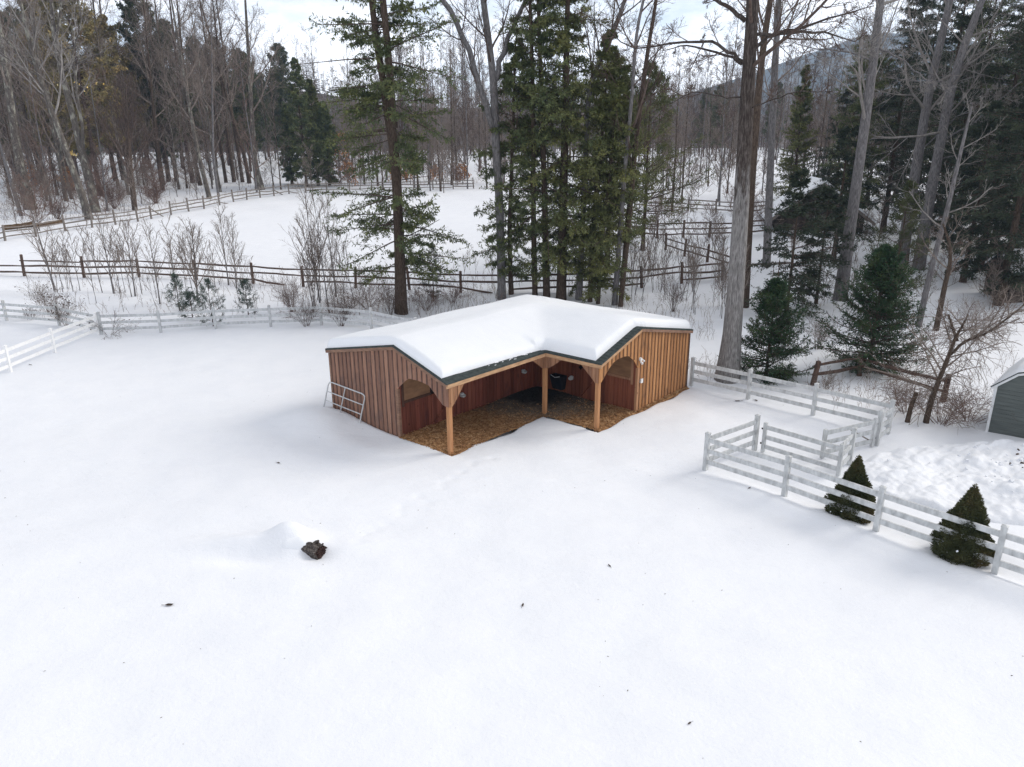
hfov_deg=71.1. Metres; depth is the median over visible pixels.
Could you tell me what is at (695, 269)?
sapling
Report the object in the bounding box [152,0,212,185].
maple tree
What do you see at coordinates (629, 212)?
maple tree
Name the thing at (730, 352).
oak tree
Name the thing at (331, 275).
sapling
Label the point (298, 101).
hemlock tree
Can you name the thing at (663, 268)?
sapling
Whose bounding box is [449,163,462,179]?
understorey sapling
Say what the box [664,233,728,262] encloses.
rail fence
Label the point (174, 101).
white pine
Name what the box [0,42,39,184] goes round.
forest tree
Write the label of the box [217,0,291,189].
maple tree
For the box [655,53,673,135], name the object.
forest tree
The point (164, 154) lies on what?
maple tree
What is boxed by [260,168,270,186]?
understorey sapling
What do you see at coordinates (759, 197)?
understorey sapling
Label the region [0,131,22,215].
maple tree
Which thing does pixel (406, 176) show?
beech sapling
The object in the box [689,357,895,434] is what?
paddock fence
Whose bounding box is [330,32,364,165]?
forest tree
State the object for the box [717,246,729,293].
sapling
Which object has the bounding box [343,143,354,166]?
understorey sapling
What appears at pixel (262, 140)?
white pine
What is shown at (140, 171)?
understorey sapling
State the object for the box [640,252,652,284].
sapling
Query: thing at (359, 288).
sapling
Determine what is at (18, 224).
cut log
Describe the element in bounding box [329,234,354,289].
sapling
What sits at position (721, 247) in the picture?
sapling
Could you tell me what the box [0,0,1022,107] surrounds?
sky
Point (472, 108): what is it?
forest tree
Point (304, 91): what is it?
forest tree
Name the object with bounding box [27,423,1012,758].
bark specks
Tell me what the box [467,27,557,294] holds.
hemlock tree
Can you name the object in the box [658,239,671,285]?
sapling
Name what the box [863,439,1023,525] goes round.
snow pile
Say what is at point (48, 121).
white pine
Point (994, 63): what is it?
forest tree
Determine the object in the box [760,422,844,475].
fence gate
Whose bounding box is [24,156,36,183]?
beech sapling
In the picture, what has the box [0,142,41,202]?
understorey sapling
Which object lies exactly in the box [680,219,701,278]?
sapling
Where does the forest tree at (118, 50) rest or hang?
on the snow ground
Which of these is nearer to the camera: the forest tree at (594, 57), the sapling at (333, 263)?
the sapling at (333, 263)
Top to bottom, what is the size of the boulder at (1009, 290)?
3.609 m
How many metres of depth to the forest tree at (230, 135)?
122.99 m
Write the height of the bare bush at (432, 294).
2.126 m
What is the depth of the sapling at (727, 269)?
41.78 m
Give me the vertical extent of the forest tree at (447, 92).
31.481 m
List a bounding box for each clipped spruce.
[824,454,875,523]
[930,483,995,567]
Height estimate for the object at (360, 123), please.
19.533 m
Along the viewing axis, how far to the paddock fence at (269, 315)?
39.51 m
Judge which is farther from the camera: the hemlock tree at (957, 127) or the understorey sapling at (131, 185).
the understorey sapling at (131, 185)
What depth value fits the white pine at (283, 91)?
157.41 m
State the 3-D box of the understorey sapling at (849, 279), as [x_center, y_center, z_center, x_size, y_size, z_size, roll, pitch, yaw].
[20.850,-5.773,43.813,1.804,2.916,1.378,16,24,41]
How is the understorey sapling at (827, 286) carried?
on the snow ground
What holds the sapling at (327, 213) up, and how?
on the snow ground
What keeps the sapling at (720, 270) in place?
on the snow ground
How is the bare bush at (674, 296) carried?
on the snow ground
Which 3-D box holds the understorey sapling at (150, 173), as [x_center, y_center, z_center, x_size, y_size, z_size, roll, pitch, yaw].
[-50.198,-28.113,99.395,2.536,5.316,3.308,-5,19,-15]
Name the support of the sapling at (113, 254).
on the snow ground
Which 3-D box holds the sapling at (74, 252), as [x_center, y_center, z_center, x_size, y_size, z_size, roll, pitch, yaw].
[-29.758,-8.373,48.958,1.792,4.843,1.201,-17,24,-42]
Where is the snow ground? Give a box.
[0,147,1023,766]
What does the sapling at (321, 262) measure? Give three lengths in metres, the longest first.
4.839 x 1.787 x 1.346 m
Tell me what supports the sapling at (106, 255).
on the snow ground
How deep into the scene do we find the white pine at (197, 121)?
155.32 m
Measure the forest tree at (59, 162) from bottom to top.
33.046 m
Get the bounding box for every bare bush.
[13,275,64,310]
[22,303,40,319]
[40,197,72,218]
[45,292,85,325]
[76,308,144,338]
[95,177,128,208]
[136,182,167,203]
[268,274,313,311]
[278,291,326,326]
[318,296,355,325]
[323,277,371,313]
[333,276,394,309]
[365,274,407,314]
[402,279,444,310]
[433,276,474,302]
[654,267,692,311]
[799,313,842,349]
[806,369,844,390]
[877,372,939,417]
[885,374,990,430]
[920,376,1017,423]
[949,294,1021,341]
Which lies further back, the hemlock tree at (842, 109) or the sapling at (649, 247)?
the hemlock tree at (842, 109)
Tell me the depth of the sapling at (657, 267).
49.44 m
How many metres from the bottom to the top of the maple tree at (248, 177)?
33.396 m
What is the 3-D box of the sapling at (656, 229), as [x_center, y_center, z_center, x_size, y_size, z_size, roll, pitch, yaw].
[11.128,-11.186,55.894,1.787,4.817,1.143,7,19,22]
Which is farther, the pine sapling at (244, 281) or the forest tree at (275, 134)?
the forest tree at (275, 134)
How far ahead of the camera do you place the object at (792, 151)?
84.94 m
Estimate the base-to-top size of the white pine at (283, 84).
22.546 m
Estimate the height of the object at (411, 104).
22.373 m
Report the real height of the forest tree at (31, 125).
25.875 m
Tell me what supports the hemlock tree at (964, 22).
on the snow ground
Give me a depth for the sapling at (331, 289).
41.57 m
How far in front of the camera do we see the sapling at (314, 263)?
44.97 m
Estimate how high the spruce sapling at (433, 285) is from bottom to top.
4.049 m
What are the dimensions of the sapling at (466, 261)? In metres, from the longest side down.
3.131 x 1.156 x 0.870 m
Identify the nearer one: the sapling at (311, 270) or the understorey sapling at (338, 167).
the sapling at (311, 270)
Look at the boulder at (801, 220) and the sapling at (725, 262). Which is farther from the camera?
the boulder at (801, 220)
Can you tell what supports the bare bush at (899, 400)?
on the snow ground
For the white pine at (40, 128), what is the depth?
104.99 m
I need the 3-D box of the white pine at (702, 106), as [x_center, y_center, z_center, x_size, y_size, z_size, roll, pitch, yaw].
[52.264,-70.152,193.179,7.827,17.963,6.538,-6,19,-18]
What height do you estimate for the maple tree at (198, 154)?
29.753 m
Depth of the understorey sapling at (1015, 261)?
44.54 m
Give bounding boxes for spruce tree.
[717,259,822,384]
[773,65,820,199]
[803,243,941,378]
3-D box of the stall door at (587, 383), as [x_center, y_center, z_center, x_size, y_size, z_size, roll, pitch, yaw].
[3.043,0.061,27.964,0.900,1.220,0.120,15,23,39]
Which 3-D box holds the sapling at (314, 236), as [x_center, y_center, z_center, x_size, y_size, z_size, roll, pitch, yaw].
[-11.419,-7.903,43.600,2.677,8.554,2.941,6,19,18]
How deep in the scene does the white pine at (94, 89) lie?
149.43 m
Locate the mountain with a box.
[439,33,1014,114]
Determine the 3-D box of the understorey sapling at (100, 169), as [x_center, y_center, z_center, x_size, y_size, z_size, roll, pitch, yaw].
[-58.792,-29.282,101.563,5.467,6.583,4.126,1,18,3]
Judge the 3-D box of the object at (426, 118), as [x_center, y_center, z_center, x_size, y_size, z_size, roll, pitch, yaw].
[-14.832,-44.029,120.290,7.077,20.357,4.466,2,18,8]
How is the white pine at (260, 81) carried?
on the snow ground
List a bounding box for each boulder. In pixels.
[759,176,875,232]
[983,249,1023,302]
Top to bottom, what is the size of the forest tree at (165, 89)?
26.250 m
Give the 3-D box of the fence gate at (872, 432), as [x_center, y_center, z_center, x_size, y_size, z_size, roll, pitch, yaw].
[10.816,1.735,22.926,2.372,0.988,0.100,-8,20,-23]
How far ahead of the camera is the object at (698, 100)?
194.35 m
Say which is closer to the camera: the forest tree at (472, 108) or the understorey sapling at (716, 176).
the understorey sapling at (716, 176)
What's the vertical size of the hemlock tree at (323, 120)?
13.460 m
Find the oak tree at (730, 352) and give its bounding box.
[577,0,875,383]
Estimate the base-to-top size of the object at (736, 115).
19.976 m
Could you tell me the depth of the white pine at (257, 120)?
176.32 m
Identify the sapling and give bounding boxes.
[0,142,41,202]
[0,182,21,229]
[1,170,33,218]
[9,180,36,214]
[12,172,63,230]
[13,150,42,186]
[13,190,64,290]
[22,158,53,211]
[23,194,46,221]
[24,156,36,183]
[29,164,71,200]
[34,160,60,193]
[39,175,54,217]
[40,251,53,288]
[44,226,70,291]
[44,238,62,291]
[45,243,63,288]
[50,169,74,207]
[55,178,76,201]
[56,163,73,187]
[57,235,71,285]
[57,244,72,285]
[58,172,99,215]
[58,228,73,291]
[58,260,68,285]
[61,227,89,290]
[63,172,83,201]
[73,228,93,288]
[77,217,103,292]
[79,157,113,198]
[82,247,96,302]
[87,154,117,194]
[87,205,126,293]
[89,140,127,185]
[95,222,120,292]
[97,195,111,216]
[104,218,143,295]
[108,218,138,296]
[109,228,125,292]
[112,158,140,206]
[112,195,123,210]
[114,279,126,311]
[119,156,152,202]
[120,219,142,293]
[125,155,144,192]
[125,259,137,288]
[135,142,161,173]
[136,185,160,207]
[136,217,172,303]
[137,156,175,202]
[137,158,162,186]
[140,161,156,186]
[140,269,154,303]
[142,151,164,175]
[143,244,160,297]
[149,171,168,195]
[158,215,182,290]
[159,150,186,196]
[160,217,218,298]
[162,271,191,309]
[163,241,176,294]
[171,223,192,289]
[172,141,202,198]
[172,235,193,298]
[175,152,199,188]
[175,291,203,317]
[185,143,212,189]
[193,277,225,325]
[200,245,211,289]
[205,240,215,291]
[207,198,236,284]
[207,256,218,298]
[223,213,245,286]
[226,157,245,189]
[227,239,239,290]
[230,268,241,301]
[232,160,243,185]
[233,278,258,314]
[234,243,247,279]
[244,256,258,299]
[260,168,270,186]
[278,172,340,302]
[289,219,324,305]
[292,226,317,305]
[296,234,322,305]
[297,181,339,311]
[300,144,329,189]
[301,190,353,296]
[303,221,329,300]
[303,251,318,316]
[304,233,328,299]
[305,243,315,305]
[322,255,338,302]
[326,157,350,184]
[326,243,337,300]
[326,268,335,319]
[327,127,351,181]
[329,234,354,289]
[331,224,354,304]
[336,154,359,182]
[339,157,358,184]
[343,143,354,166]
[345,153,363,188]
[350,264,366,313]
[356,155,370,182]
[404,159,415,183]
[416,245,449,298]
[426,135,459,192]
[430,161,444,183]
[445,164,463,182]
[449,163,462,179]
[456,160,471,182]
[461,247,473,282]
[474,160,483,177]
[628,263,637,291]
[629,223,638,282]
[631,241,639,295]
[633,240,645,286]
[634,184,667,235]
[634,264,639,299]
[635,234,652,294]
[638,243,645,288]
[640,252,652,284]
[642,250,652,292]
[644,253,658,289]
[645,215,660,270]
[645,240,655,292]
[646,228,654,267]
[649,188,671,219]
[649,208,667,257]
[651,204,662,244]
[652,250,661,289]
[657,254,672,299]
[658,161,677,196]
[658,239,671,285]
[659,213,672,257]
[659,228,672,274]
[659,265,668,301]
[660,237,677,291]
[665,194,689,225]
[668,235,680,277]
[669,200,687,240]
[670,161,700,211]
[671,229,685,289]
[680,191,700,220]
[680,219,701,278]
[680,236,704,296]
[681,246,696,299]
[683,244,698,286]
[684,163,714,195]
[686,225,703,291]
[687,210,700,248]
[688,257,698,312]
[690,243,702,294]
[691,248,701,309]
[694,201,726,240]
[702,206,717,253]
[702,221,716,258]
[704,202,724,255]
[707,164,726,184]
[707,214,728,272]
[709,213,721,256]
[709,226,728,282]
[710,274,720,296]
[711,248,728,308]
[714,249,728,318]
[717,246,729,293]
[718,279,726,313]
[719,216,727,255]
[719,227,727,275]
[722,182,730,197]
[724,198,763,221]
[725,185,733,203]
[744,244,753,287]
[753,177,784,236]
[754,183,765,210]
[812,245,843,284]
[815,272,836,300]
[837,265,858,297]
[854,211,871,258]
[858,204,882,243]
[864,192,900,247]
[904,249,927,269]
[916,269,941,301]
[925,239,968,286]
[930,213,952,235]
[968,259,999,295]
[977,266,1010,309]
[978,237,1023,307]
[988,246,1023,284]
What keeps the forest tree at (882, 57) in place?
on the snow ground
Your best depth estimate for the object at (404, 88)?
133.03 m
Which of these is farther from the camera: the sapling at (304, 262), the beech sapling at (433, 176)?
the beech sapling at (433, 176)
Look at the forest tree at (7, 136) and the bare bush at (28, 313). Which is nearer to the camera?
the bare bush at (28, 313)
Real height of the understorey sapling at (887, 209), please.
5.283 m
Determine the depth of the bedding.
26.40 m
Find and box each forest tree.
[0,0,47,186]
[0,0,71,200]
[0,19,42,190]
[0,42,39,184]
[0,58,26,193]
[0,73,41,191]
[0,84,33,197]
[1,0,43,168]
[1,0,97,201]
[15,30,77,201]
[17,0,80,198]
[31,56,76,189]
[47,122,58,186]
[48,118,90,177]
[66,110,80,170]
[73,26,129,210]
[74,0,152,194]
[78,0,140,185]
[95,8,149,184]
[117,52,152,184]
[122,1,180,184]
[132,28,181,162]
[139,10,193,189]
[141,12,190,177]
[151,72,178,168]
[158,45,206,188]
[170,54,217,181]
[174,0,236,191]
[181,29,238,184]
[182,46,221,175]
[192,57,219,179]
[192,73,217,188]
[197,24,234,162]
[198,47,228,166]
[201,57,218,166]
[203,28,248,177]
[210,47,246,176]
[227,28,284,191]
[236,78,258,177]
[238,23,268,159]
[253,59,279,185]
[256,46,291,189]
[259,27,295,116]
[281,35,313,137]
[292,22,333,143]
[294,41,322,158]
[294,56,310,144]
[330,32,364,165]
[404,19,442,169]
[434,9,473,163]
[435,18,468,160]
[437,38,460,158]
[444,44,476,163]
[458,15,489,164]
[462,67,478,157]
[582,30,605,135]
[636,44,656,160]
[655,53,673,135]
[677,56,703,149]
[691,59,716,155]
[710,3,744,163]
[716,48,739,146]
[765,39,796,152]
[777,54,800,156]
[796,28,841,171]
[814,0,905,188]
[815,33,855,166]
[829,1,899,179]
[842,20,887,142]
[929,0,1002,149]
[951,0,1018,151]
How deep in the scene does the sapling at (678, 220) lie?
58.42 m
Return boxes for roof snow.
[327,294,689,378]
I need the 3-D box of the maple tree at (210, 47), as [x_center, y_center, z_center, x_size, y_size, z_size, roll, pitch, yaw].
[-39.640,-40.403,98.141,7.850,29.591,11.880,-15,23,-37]
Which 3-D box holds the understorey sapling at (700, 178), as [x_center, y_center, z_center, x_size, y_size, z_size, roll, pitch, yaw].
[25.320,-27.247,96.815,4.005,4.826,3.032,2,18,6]
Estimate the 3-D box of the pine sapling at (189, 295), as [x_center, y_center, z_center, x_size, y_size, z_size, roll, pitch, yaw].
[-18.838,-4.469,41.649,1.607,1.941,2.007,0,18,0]
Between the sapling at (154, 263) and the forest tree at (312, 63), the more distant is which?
the forest tree at (312, 63)
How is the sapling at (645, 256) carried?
on the snow ground
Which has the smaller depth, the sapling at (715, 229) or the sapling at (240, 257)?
the sapling at (240, 257)
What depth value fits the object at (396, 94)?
125.33 m
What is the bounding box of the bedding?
[399,386,688,455]
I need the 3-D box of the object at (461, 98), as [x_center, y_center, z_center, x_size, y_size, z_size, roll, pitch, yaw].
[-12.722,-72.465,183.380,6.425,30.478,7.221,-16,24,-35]
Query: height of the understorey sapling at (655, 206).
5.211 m
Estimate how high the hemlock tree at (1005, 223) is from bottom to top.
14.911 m
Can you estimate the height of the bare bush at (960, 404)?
1.998 m
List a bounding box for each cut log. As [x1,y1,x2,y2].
[4,221,32,229]
[36,219,62,226]
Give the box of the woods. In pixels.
[5,38,1007,156]
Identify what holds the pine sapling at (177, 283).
on the snow ground
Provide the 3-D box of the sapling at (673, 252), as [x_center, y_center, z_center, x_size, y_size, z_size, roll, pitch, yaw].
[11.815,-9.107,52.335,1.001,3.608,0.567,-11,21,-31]
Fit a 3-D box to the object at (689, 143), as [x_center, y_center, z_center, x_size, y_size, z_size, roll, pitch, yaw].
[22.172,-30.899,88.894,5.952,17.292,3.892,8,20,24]
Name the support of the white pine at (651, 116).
on the snow ground
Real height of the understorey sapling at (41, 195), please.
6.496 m
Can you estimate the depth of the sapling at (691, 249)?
48.08 m
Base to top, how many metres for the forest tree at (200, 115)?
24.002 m
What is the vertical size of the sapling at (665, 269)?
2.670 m
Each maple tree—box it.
[0,0,47,189]
[0,0,70,195]
[0,0,95,218]
[0,1,37,209]
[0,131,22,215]
[8,0,70,180]
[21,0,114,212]
[69,0,127,179]
[77,68,166,209]
[79,0,114,180]
[106,0,182,189]
[118,0,195,181]
[119,0,197,181]
[132,0,201,182]
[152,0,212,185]
[154,0,217,198]
[179,0,248,196]
[180,0,246,181]
[183,0,241,182]
[183,0,251,183]
[196,0,252,181]
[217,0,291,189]
[414,0,532,299]
[492,0,590,295]
[569,0,659,300]
[590,0,675,305]
[605,0,684,306]
[731,0,814,307]
[755,0,836,266]
[772,0,957,300]
[857,0,1023,265]
[864,0,1023,270]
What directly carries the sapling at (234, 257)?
on the snow ground
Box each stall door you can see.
[431,393,456,423]
[580,368,594,400]
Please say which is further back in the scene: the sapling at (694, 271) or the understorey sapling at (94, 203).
the understorey sapling at (94, 203)
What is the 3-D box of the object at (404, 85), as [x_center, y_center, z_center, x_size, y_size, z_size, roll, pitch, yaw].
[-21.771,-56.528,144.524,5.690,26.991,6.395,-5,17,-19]
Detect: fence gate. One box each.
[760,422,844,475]
[820,418,878,458]
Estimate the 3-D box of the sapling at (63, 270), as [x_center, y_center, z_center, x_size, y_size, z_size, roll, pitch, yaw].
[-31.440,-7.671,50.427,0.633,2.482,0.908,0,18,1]
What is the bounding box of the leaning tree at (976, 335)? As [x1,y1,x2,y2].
[848,283,1023,427]
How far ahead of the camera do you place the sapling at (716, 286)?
43.63 m
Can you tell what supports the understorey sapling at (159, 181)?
on the snow ground
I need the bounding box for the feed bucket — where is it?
[549,373,566,389]
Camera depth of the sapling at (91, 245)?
48.25 m
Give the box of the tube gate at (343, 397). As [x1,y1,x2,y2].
[323,382,364,423]
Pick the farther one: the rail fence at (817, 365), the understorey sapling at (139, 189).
the understorey sapling at (139, 189)
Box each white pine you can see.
[0,3,30,181]
[2,7,46,161]
[10,0,97,190]
[11,0,51,144]
[31,27,84,164]
[61,53,99,156]
[79,45,114,148]
[83,14,152,180]
[108,0,191,174]
[130,56,149,168]
[142,18,201,168]
[142,68,182,179]
[178,85,211,149]
[183,35,215,162]
[201,36,248,165]
[209,79,232,163]
[224,48,268,171]
[228,53,269,143]
[230,69,263,162]
[254,72,277,156]
[261,43,299,157]
[261,70,295,166]
[268,67,297,143]
[568,44,672,261]
[615,61,725,250]
[643,79,657,159]
[692,87,716,156]
[705,84,728,160]
[729,101,739,142]
[761,82,790,141]
[859,178,938,311]
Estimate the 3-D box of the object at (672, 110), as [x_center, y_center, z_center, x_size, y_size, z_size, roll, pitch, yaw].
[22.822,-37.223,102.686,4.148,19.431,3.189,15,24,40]
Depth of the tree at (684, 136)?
81.27 m
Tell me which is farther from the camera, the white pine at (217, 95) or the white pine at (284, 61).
the white pine at (284, 61)
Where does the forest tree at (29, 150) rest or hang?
on the snow ground
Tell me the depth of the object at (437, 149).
103.63 m
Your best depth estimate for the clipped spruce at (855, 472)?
18.50 m
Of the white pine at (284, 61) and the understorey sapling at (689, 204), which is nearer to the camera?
the understorey sapling at (689, 204)
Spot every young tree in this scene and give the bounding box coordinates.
[896,93,1007,326]
[908,205,977,330]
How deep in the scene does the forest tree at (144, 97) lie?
114.44 m
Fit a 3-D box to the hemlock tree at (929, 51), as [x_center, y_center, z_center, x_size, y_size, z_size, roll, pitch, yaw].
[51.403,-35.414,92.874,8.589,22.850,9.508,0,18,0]
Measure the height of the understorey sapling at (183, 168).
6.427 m
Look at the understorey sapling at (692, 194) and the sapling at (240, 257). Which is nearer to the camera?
the sapling at (240, 257)
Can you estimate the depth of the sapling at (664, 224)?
57.96 m
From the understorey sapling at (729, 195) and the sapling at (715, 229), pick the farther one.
the understorey sapling at (729, 195)
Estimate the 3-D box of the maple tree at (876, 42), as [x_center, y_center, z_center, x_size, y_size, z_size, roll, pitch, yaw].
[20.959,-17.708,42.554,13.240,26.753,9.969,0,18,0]
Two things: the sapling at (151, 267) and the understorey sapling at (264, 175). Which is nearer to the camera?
the sapling at (151, 267)
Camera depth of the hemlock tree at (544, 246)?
43.19 m
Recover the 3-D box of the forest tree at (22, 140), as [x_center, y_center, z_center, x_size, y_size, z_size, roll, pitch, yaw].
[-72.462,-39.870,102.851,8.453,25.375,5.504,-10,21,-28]
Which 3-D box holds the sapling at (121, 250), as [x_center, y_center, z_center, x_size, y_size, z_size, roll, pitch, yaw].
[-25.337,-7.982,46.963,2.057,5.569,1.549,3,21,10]
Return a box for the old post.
[905,392,917,422]
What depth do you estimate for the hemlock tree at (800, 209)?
41.63 m
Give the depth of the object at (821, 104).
116.90 m
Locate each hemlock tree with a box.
[277,104,301,183]
[279,56,327,186]
[294,0,473,314]
[296,78,335,185]
[311,100,345,184]
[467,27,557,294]
[479,0,611,296]
[515,0,638,299]
[556,28,651,301]
[567,62,653,303]
[744,168,842,319]
[786,186,859,303]
[810,125,879,257]
[811,89,858,187]
[818,37,901,210]
[824,36,871,177]
[846,53,901,199]
[852,0,941,232]
[875,14,935,194]
[876,0,959,199]
[883,0,1008,246]
[901,46,997,239]
[910,0,1021,224]
[924,0,994,200]
[924,100,1023,282]
[937,3,1023,268]
[942,10,1023,305]
[955,0,1023,211]
[968,58,1023,243]
[975,0,1023,247]
[989,97,1023,251]
[991,155,1023,248]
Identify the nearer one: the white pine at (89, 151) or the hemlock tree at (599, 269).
the hemlock tree at (599, 269)
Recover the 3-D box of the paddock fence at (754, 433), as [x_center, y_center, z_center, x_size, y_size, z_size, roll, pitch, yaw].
[6.972,2.012,22.534,2.325,1.765,0.140,-13,22,-34]
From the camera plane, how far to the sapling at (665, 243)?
52.49 m
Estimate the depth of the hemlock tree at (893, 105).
65.56 m
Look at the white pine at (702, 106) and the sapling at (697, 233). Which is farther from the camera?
the white pine at (702, 106)
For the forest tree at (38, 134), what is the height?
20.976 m
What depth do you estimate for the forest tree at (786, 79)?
217.91 m
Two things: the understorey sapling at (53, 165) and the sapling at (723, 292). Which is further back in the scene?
the understorey sapling at (53, 165)
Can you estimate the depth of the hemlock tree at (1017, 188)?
43.09 m
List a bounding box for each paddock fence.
[0,300,95,328]
[0,312,99,371]
[96,303,416,334]
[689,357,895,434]
[702,432,1023,574]
[709,414,760,460]
[842,427,857,465]
[874,407,894,446]
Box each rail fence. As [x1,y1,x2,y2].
[0,178,473,240]
[0,254,724,293]
[635,196,764,211]
[636,220,763,237]
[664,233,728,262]
[810,352,951,401]
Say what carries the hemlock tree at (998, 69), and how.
on the snow ground
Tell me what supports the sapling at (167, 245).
on the snow ground
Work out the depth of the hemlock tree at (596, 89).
43.30 m
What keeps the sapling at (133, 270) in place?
on the snow ground
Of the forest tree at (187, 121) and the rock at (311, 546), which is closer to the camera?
the rock at (311, 546)
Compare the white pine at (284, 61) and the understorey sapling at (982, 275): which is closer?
the understorey sapling at (982, 275)
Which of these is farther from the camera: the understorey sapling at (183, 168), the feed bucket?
the understorey sapling at (183, 168)
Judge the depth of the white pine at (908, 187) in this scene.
40.72 m
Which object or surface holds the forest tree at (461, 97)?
on the snow ground
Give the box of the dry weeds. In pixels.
[0,176,1017,409]
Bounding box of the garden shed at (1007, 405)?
[985,358,1023,437]
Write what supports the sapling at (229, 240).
on the snow ground
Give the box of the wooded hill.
[22,71,997,152]
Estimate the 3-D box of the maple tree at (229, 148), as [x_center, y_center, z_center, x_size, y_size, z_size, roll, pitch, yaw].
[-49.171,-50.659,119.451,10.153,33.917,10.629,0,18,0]
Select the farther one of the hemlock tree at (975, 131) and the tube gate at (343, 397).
the hemlock tree at (975, 131)
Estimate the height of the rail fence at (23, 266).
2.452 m
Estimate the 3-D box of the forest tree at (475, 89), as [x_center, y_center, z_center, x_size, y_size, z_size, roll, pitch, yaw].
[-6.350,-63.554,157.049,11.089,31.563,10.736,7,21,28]
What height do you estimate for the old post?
1.319 m
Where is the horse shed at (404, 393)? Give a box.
[325,326,692,454]
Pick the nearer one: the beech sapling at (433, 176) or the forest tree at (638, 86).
the beech sapling at (433, 176)
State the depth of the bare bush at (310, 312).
39.86 m
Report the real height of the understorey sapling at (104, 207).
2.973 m
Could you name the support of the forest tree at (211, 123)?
on the snow ground
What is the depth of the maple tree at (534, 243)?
43.72 m
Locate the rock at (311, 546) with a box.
[281,534,326,559]
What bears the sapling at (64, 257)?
on the snow ground
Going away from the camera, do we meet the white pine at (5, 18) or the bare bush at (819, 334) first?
the bare bush at (819, 334)
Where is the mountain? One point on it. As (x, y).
(767, 73)
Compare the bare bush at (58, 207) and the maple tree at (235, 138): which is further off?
the maple tree at (235, 138)

